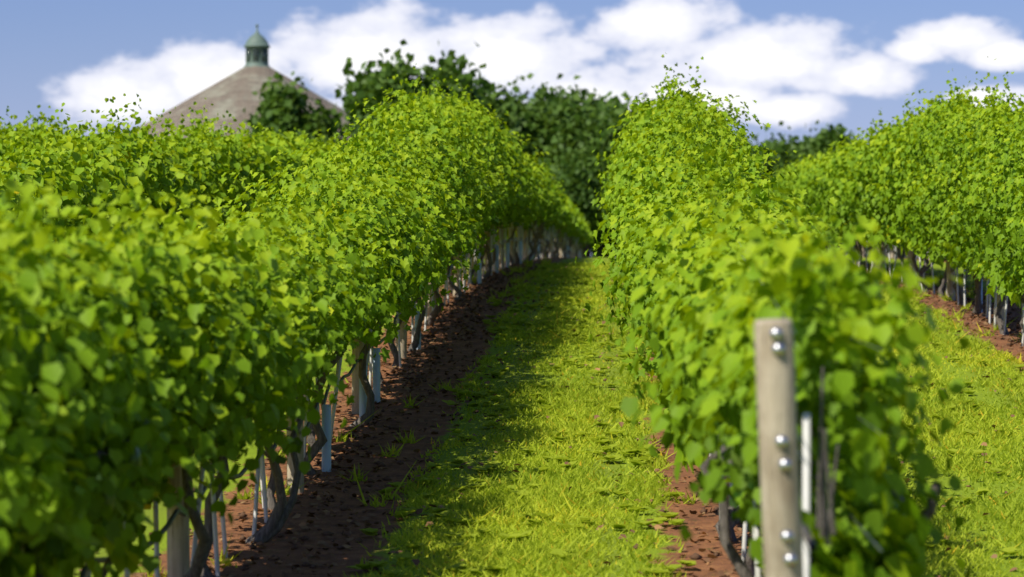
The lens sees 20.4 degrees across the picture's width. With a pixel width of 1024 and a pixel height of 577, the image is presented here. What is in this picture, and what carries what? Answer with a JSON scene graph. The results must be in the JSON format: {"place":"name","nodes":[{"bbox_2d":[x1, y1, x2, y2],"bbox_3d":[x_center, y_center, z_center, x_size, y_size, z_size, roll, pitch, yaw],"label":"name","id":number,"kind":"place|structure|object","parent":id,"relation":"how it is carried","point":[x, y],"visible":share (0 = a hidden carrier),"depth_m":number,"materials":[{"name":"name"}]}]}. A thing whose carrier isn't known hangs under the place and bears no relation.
{"place":"outdoors","nodes":[
{"label":"outdoors","id":0,"kind":"place"},
{"bbox_2d":[0,0,1023,256],"label":"sky","id":1,"kind":"structure","parent":0,"point":[833,62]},
{"bbox_2d":[74,257,1023,576],"bbox_3d":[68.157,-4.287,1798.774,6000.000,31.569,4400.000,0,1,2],"label":"ground","id":2,"kind":"structure","parent":0,"point":[356,553],"depth_m":21.27,"materials":[{"name":"green plant"}]},
{"bbox_2d":[242,71,344,145],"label":"tree","id":3,"kind":"object","parent":2,"relation":"on","point":[277,109],"visible":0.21,"depth_m":190.26,"materials":[{"name":"green plant"}]},
{"bbox_2d":[341,123,355,140],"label":"tree","id":4,"kind":"object","parent":2,"relation":"on","point":[344,125],"depth_m":196.86,"materials":[{"name":"green plant"}]},
{"bbox_2d":[333,39,489,140],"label":"tree","id":5,"kind":"object","parent":2,"relation":"on","point":[369,84],"visible":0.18,"depth_m":181.39,"materials":[{"name":"green plant"}]},
{"bbox_2d":[463,73,518,105],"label":"tree","id":6,"kind":"object","parent":2,"relation":"on","point":[487,85],"visible":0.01,"depth_m":193.96,"materials":[{"name":"green plant"}]},
{"bbox_2d":[0,69,985,576],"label":"vine leaves","id":7,"kind":"object","parent":2,"relation":"on","point":[116,359],"visible":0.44,"depth_m":11.39,"materials":[{"name":"green plant"}]},
{"bbox_2d":[83,220,1010,510],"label":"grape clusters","id":8,"kind":"object","parent":7,"relation":"on","point":[735,460],"visible":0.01,"depth_m":11.88,"materials":[{"name":"green food"}]},
{"bbox_2d":[476,76,564,166],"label":"tree","id":9,"kind":"object","parent":2,"relation":"on","point":[529,118],"depth_m":184.29,"materials":[{"name":"green plant"}]},
{"bbox_2d":[21,222,1023,576],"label":"vine stakes","id":10,"kind":"object","parent":2,"relation":"on","point":[261,476],"visible":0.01,"depth_m":18.39,"materials":[{"name":"metal"}]},
{"bbox_2d":[34,220,1023,576],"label":"grapevine trunks","id":11,"kind":"object","parent":2,"relation":"on","point":[282,508],"visible":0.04,"depth_m":17.58,"materials":[{"name":"brown plant"}]},
{"bbox_2d":[539,142,605,256],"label":"tree","id":12,"kind":"object","parent":2,"relation":"on","point":[574,174],"depth_m":174.10,"materials":[{"name":"green plant"}]},
{"bbox_2d":[526,73,627,249],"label":"tree","id":13,"kind":"object","parent":2,"relation":"on","point":[591,96],"depth_m":193.75,"materials":[{"name":"green plant"}]},
{"bbox_2d":[139,252,1023,576],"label":"grass","id":14,"kind":"structure","parent":2,"relation":"on","point":[555,500],"depth_m":21.43,"materials":[{"name":"green plant"}]},
{"bbox_2d":[141,52,1023,482],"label":"vine leaves","id":15,"kind":"object","parent":2,"relation":"on","point":[387,212],"visible":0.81,"depth_m":24.20,"materials":[{"name":"green plant"}]},
{"bbox_2d":[167,222,1004,576],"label":"trellis posts","id":16,"kind":"object","parent":2,"relation":"on","point":[177,548],"visible":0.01,"depth_m":25.06,"materials":[{"name":"grey wood"}]},
{"bbox_2d":[20,228,882,551],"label":"trellis wires","id":17,"kind":"object","parent":16,"relation":"attached to","point":[850,514],"visible":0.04,"depth_m":9.07,"materials":[{"name":"silver metal"}]},
{"bbox_2d":[79,237,986,576],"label":"drip hose","id":18,"kind":"object","parent":16,"relation":"attached to","point":[163,529],"visible":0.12,"depth_m":19.47,"materials":[{"name":"grey rubber"}]},
{"bbox_2d":[159,267,1021,576],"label":"soil clods","id":19,"kind":"object","parent":2,"relation":"on","point":[369,481],"visible":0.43,"depth_m":23.88,"materials":[{"name":"brown soil"}]},
{"bbox_2d":[586,94,607,104],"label":"tree","id":20,"kind":"object","parent":2,"relation":"on","point":[604,97],"depth_m":200.50,"materials":[{"name":"green plant"}]},
{"bbox_2d":[538,86,656,256],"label":"tree","id":21,"kind":"object","parent":2,"relation":"on","point":[572,125],"depth_m":180.42,"materials":[{"name":"green plant"}]},
{"bbox_2d":[579,162,615,233],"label":"tree","id":22,"kind":"object","parent":2,"relation":"on","point":[593,209],"depth_m":174.23,"materials":[{"name":"green plant"}]},
{"bbox_2d":[582,223,622,256],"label":"bush","id":23,"kind":"object","parent":2,"relation":"on","point":[599,232],"depth_m":180.90,"materials":[{"name":"green plant"}]},
{"bbox_2d":[579,105,635,180],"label":"tree","id":24,"kind":"object","parent":2,"relation":"on","point":[604,143],"visible":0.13,"depth_m":175.56,"materials":[{"name":"green plant"}]},
{"bbox_2d":[599,91,634,115],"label":"tree","id":25,"kind":"object","parent":2,"relation":"on","point":[625,104],"depth_m":204.27,"materials":[{"name":"green plant"}]},
{"bbox_2d":[322,240,982,471],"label":"grow tubes","id":26,"kind":"object","parent":2,"relation":"on","point":[326,428],"visible":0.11,"depth_m":25.89,"materials":[{"name":"blue"}]},
{"bbox_2d":[346,262,1023,576],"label":"lane weeds","id":27,"kind":"object","parent":2,"relation":"on","point":[441,512],"visible":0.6,"depth_m":21.72,"materials":[{"name":"green plant"}]},
{"bbox_2d":[497,163,899,249],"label":"vine leaves","id":28,"kind":"object","parent":2,"relation":"on","point":[567,218],"visible":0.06,"depth_m":103.15,"materials":[{"name":"green plant"}]},
{"bbox_2d":[738,137,759,148],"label":"tree","id":29,"kind":"object","parent":2,"relation":"on","point":[755,139],"depth_m":229.70,"materials":[{"name":"green plant"}]},
{"bbox_2d":[754,318,802,576],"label":"end post","id":30,"kind":"object","parent":2,"relation":"on","point":[777,417],"visible":1,"depth_m":8.46,"materials":[{"name":"grey wood"}]},
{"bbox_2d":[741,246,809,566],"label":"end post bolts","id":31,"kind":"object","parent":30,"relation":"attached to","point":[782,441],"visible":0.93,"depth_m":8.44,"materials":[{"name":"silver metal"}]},
{"bbox_2d":[750,121,868,180],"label":"tree","id":32,"kind":"object","parent":2,"relation":"on","point":[801,148],"visible":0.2,"depth_m":222.67,"materials":[{"name":"green plant"}]},
{"bbox_2d":[807,119,854,159],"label":"tree","id":33,"kind":"object","parent":2,"relation":"on","point":[828,136],"visible":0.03,"depth_m":213.62,"materials":[{"name":"green plant"}]},
{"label":"barn","id":34,"kind":"object","parent":2,"relation":"on","visible":0},
{"bbox_2d":[138,66,350,140],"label":"barn roof","id":35,"kind":"structure","parent":34,"relation":"on","point":[233,95],"depth_m":199.58,"materials":[{"name":"wood"}]},
{"bbox_2d":[244,24,269,66],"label":"cupola","id":36,"kind":"object","parent":35,"relation":"on","point":[256,40],"visible":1,"depth_m":203.36,"materials":[{"name":"green metal"}]},
{"bbox_2d":[247,49,265,61],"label":"cupola louvers","id":37,"kind":"object","parent":36,"relation":"attached to","point":[255,53],"visible":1,"depth_m":203.34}
]}

